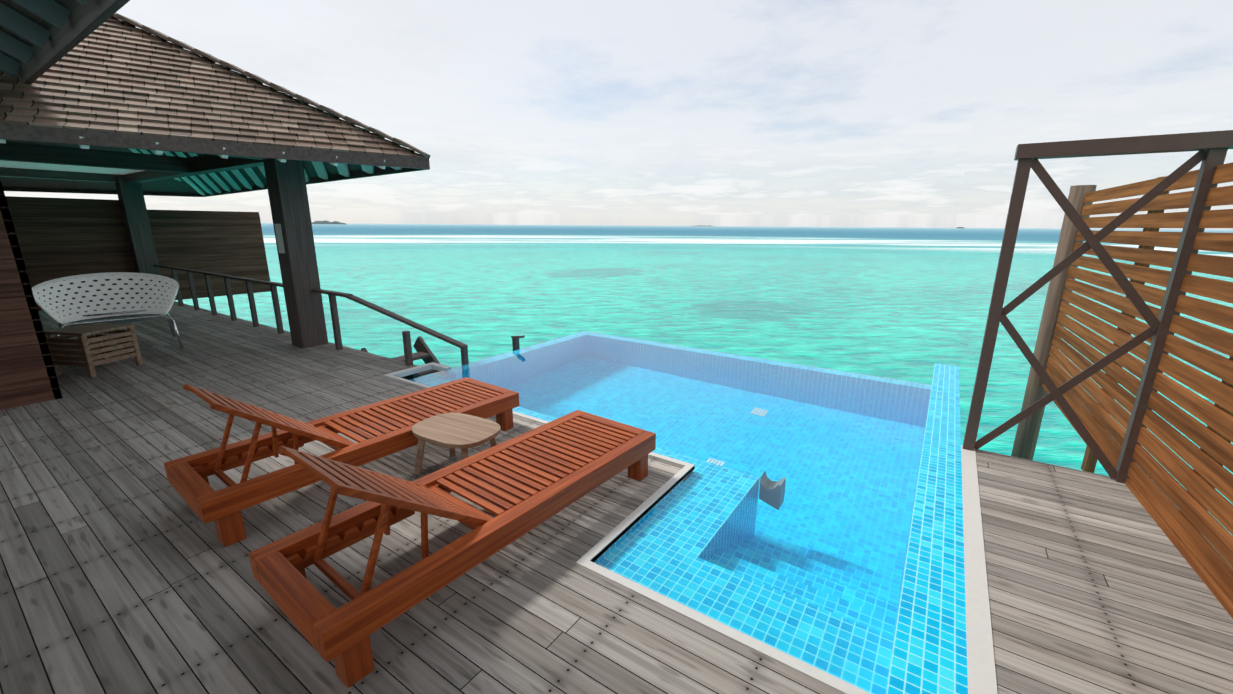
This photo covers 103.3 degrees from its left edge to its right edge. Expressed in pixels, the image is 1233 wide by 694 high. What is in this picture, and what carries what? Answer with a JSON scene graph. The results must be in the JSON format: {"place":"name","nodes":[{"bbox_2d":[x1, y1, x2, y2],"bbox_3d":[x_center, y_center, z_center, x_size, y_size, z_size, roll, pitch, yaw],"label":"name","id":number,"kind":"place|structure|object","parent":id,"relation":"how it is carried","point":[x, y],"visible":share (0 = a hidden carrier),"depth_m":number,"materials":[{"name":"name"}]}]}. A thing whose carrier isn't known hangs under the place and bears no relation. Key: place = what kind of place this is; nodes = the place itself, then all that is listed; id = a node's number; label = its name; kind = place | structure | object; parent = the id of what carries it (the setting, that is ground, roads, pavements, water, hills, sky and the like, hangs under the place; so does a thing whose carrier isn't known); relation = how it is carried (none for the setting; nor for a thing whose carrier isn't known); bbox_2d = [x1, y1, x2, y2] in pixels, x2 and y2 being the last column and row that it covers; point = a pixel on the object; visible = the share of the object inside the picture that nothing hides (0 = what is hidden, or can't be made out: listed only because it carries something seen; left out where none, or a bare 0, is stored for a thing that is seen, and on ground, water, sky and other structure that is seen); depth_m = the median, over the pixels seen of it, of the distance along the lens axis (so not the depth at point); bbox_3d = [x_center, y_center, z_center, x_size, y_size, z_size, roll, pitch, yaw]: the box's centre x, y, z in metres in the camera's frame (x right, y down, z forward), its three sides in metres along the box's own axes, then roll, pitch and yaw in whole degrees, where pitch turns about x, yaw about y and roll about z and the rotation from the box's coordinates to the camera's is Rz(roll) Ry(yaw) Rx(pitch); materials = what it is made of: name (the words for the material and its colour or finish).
{"place":"outdoors","nodes":[
{"label":"outdoors","id":0,"kind":"place"},
{"bbox_2d":[0,0,87,75],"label":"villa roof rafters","id":1,"kind":"object","parent":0,"point":[55,13],"visible":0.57,"depth_m":3.28,"materials":[{"name":"wood"}]},
{"bbox_2d":[0,160,144,174],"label":"roof beam","id":2,"kind":"structure","parent":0,"point":[39,166],"depth_m":8.76,"materials":[{"name":"teal wood"}]},
{"bbox_2d":[0,136,401,194],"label":"roof rafters","id":3,"kind":"object","parent":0,"point":[342,169],"visible":0.19,"depth_m":9.02,"materials":[{"name":"teal wood"}]},
{"bbox_2d":[0,140,378,192],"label":"ceiling","id":4,"kind":"structure","parent":3,"relation":"on","point":[174,185],"depth_m":10.40,"materials":[{"name":"teal wood"}]},
{"bbox_2d":[0,123,429,196],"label":"roof fascia","id":5,"kind":"structure","parent":3,"relation":"attached to","point":[19,132],"depth_m":4.66,"materials":[{"name":"grey wood"}]},
{"bbox_2d":[0,16,427,157],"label":"shingled roof","id":6,"kind":"structure","parent":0,"point":[111,74],"depth_m":4.77,"materials":[{"name":"brown wood"}]},
{"bbox_2d":[311,220,345,223],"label":"island","id":7,"kind":"structure","parent":0,"point":[325,222],"depth_m":2077.22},
{"bbox_2d":[400,373,418,379],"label":"deck joists","id":8,"kind":"object","parent":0,"point":[412,376],"depth_m":5.92,"materials":[{"name":"brown wood"}]},
{"bbox_2d":[0,179,61,409],"bbox_3d":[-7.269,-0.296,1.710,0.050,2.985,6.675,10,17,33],"label":"villa wall","id":9,"kind":"structure","parent":8,"relation":"on","point":[24,378],"depth_m":4.46,"materials":[{"name":"brown wood"}]},
{"bbox_2d":[0,0,129,83],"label":"roof beam","id":10,"kind":"structure","parent":9,"relation":"on","point":[88,18],"depth_m":3.22,"materials":[{"name":"wood"}]},
{"bbox_2d":[44,323,142,377],"bbox_3d":[-5.995,0.023,5.601,0.560,0.500,0.520,3,14,9],"label":"side table","id":11,"kind":"object","parent":8,"relation":"on","point":[90,349],"visible":1,"depth_m":5.45,"materials":[{"name":"brown wood"}]},
{"bbox_2d":[32,272,183,348],"bbox_3d":[-6.689,-0.456,6.506,1.074,0.991,1.379,14,19,42],"label":"shell chair","id":12,"kind":"object","parent":8,"relation":"on","point":[119,314],"visible":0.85,"depth_m":6.67,"materials":[{"name":"white plastic"}]},
{"bbox_2d":[112,13,430,156],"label":"pavilion hip caps","id":13,"kind":"object","parent":8,"relation":"on","point":[250,75],"visible":0.33,"depth_m":5.40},
{"bbox_2d":[5,196,141,310],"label":"slat wall","id":14,"kind":"structure","parent":13,"relation":"attached to","point":[60,237],"depth_m":9.58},
{"bbox_2d":[0,141,271,182],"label":"pavilion beams","id":15,"kind":"structure","parent":13,"relation":"attached to","point":[33,153],"depth_m":7.20,"materials":[{"name":"grey wood"}]},
{"bbox_2d":[123,154,263,182],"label":"pavilion beams","id":16,"kind":"structure","parent":13,"relation":"attached to","point":[202,164],"depth_m":7.61,"materials":[{"name":"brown wood"}]},
{"bbox_2d":[147,210,270,299],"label":"slat wall","id":17,"kind":"structure","parent":13,"relation":"attached to","point":[227,242],"depth_m":11.82,"materials":[{"name":"brown wood"}]},
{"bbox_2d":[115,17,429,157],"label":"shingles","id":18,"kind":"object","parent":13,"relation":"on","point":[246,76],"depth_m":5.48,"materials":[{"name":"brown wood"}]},
{"bbox_2d":[274,224,284,252],"bbox_3d":[-4.454,-1.434,6.447,0.170,0.380,0.004,10,17,33],"label":"post notice","id":19,"kind":"object","parent":13,"relation":"attached to","point":[279,236],"visible":1,"depth_m":6.44,"materials":[{"name":"white paint"}]},
{"bbox_2d":[164,377,518,546],"bbox_3d":[-1.738,0.451,3.458,0.710,0.765,2.120,11,17,36],"label":"sun lounger","id":20,"kind":"object","parent":8,"relation":"on","point":[188,480],"visible":0.96,"depth_m":3.06,"materials":[{"name":"red wood"}]},
{"bbox_2d":[361,335,524,376],"bbox_3d":[-2.058,0.499,7.644,2.051,1.708,3.055,10,17,33],"label":"water stair","id":21,"kind":"object","parent":8,"relation":"attached to","point":[424,353],"visible":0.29,"depth_m":7.16,"materials":[{"name":"brown wood"}]},
{"bbox_2d":[249,410,655,687],"bbox_3d":[-0.652,0.652,2.679,0.710,0.765,2.120,11,17,36],"label":"sun lounger","id":22,"kind":"object","parent":8,"relation":"on","point":[569,458],"visible":1,"depth_m":2.23,"materials":[{"name":"red wood"}]},
{"bbox_2d":[411,413,500,491],"bbox_3d":[-1.086,0.708,3.341,0.598,0.338,0.428,8,16,28],"label":"side table","id":23,"kind":"object","parent":8,"relation":"on","point":[452,432],"visible":0.88,"depth_m":3.28,"materials":[{"name":"grey wood"}]},
{"bbox_2d":[886,363,967,693],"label":"wall","id":24,"kind":"structure","parent":8,"relation":"in","point":[929,653],"depth_m":2.43,"materials":[{"name":"blue tile"}]},
{"bbox_2d":[410,331,931,693],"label":"pool water","id":25,"kind":"structure","parent":24,"relation":"in","point":[778,516],"depth_m":3.33,"materials":[{"name":"blue liquid"}]},
{"bbox_2d":[963,130,1232,483],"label":"metal frame","id":26,"kind":"object","parent":8,"relation":"on","point":[1211,147],"visible":0.98,"depth_m":3.18,"materials":[{"name":"brown metal"}]},
{"bbox_2d":[1042,162,1232,618],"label":"privacy screen slats","id":27,"kind":"object","parent":8,"relation":"on","point":[1185,488],"visible":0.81,"depth_m":2.95,"materials":[{"name":"brown wood"}]},
{"bbox_2d":[0,300,1232,693],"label":"deck planks","id":28,"kind":"object","parent":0,"point":[122,570],"visible":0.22,"depth_m":2.37,"materials":[{"name":"grey wood"}]},
{"bbox_2d":[115,159,327,347],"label":"support posts","id":29,"kind":"object","parent":28,"relation":"on","point":[288,196],"visible":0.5,"depth_m":6.61,"materials":[{"name":"grey wood"}]},
{"bbox_2d":[153,264,468,365],"bbox_3d":[-5.863,-0.567,8.301,9.330,1.240,0.639,10,17,33],"label":"deck railing","id":30,"kind":"object","parent":28,"relation":"on","point":[332,295],"visible":0.88,"depth_m":7.42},
{"bbox_2d":[1081,177,1232,529],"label":"fence supports","id":31,"kind":"object","parent":28,"relation":"on","point":[1090,459],"visible":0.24,"depth_m":3.65,"materials":[{"name":"brown wood"}]},
{"bbox_2d":[4,0,1232,229],"label":"sky","id":32,"kind":"structure","parent":0,"point":[757,113],"materials":[{"name":"white"}]},
{"bbox_2d":[384,362,997,693],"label":"pool coping","id":33,"kind":"object","parent":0,"point":[981,672],"visible":0.62,"depth_m":2.29,"materials":[{"name":"beige stone"}]},
{"bbox_2d":[174,223,1232,566],"bbox_3d":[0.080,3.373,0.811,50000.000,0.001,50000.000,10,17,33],"label":"ocean water","id":34,"kind":"structure","parent":0,"point":[910,305],"depth_m":25.60,"materials":[{"name":"teal liquid"}]},
{"bbox_2d":[1011,185,1096,460],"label":"screen piles","id":35,"kind":"object","parent":34,"relation":"in","point":[1026,437],"visible":0.29,"depth_m":5.41,"materials":[{"name":"brown wood"}]}
]}

